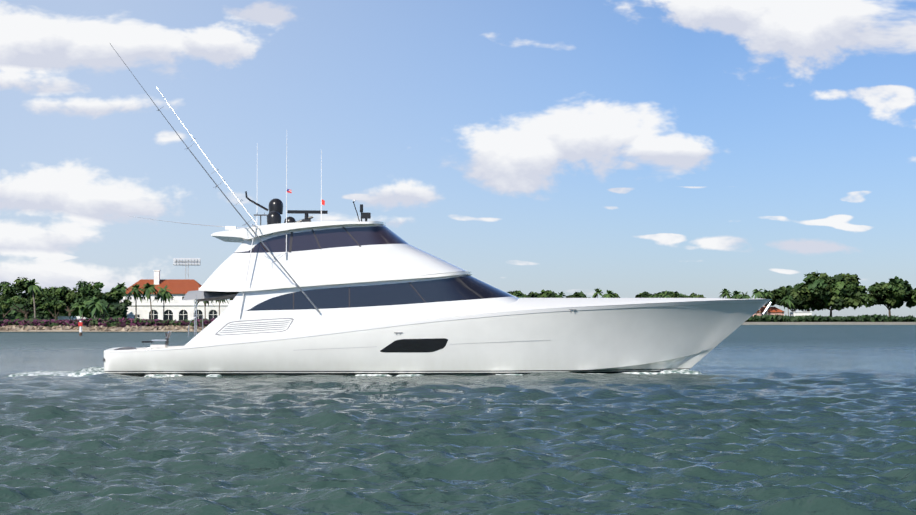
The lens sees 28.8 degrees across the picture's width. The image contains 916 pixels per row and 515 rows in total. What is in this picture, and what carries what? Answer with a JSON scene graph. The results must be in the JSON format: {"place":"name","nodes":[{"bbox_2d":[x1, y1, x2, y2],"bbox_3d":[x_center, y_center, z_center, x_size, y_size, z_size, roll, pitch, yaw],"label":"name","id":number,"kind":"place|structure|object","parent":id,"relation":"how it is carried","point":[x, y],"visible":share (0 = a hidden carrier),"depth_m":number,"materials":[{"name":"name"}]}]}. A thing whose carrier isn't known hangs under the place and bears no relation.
{"place":"outdoors","nodes":[
{"label":"outdoors","id":0,"kind":"place"},
{"bbox_2d":[0,293,910,331],"bbox_3d":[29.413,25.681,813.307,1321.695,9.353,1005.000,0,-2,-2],"label":"shore ground","id":1,"kind":"structure","parent":0,"point":[16,317],"depth_m":311.96,"materials":[{"name":"brown soil"}]},
{"bbox_2d":[0,272,915,325],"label":"shore trees","id":2,"kind":"object","parent":1,"relation":"on","point":[838,292],"visible":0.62,"depth_m":722.10,"materials":[{"name":"green plant"}]},
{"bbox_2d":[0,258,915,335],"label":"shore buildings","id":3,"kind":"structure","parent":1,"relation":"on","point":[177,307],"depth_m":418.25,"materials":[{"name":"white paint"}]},
{"bbox_2d":[0,325,915,514],"bbox_3d":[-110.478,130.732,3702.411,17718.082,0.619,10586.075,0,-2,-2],"label":"water","id":4,"kind":"structure","parent":0,"point":[785,420],"depth_m":32.66,"materials":[{"name":"teal liquid"}]},
{"bbox_2d":[5,367,700,376],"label":"wake foam","id":5,"kind":"object","parent":4,"relation":"on","point":[90,371],"visible":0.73,"depth_m":70.66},
{"bbox_2d":[103,44,771,376],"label":"yacht","id":6,"kind":"object","parent":4,"relation":"on","point":[321,297],"visible":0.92,"depth_m":71.00,"materials":[{"name":"fiberglass"},{"name":"tinted glass"},{"name":"metal"}]},
{"bbox_2d":[0,0,915,317],"label":"sky","id":7,"kind":"structure","parent":0,"point":[626,148],"materials":[{"name":"blue"}]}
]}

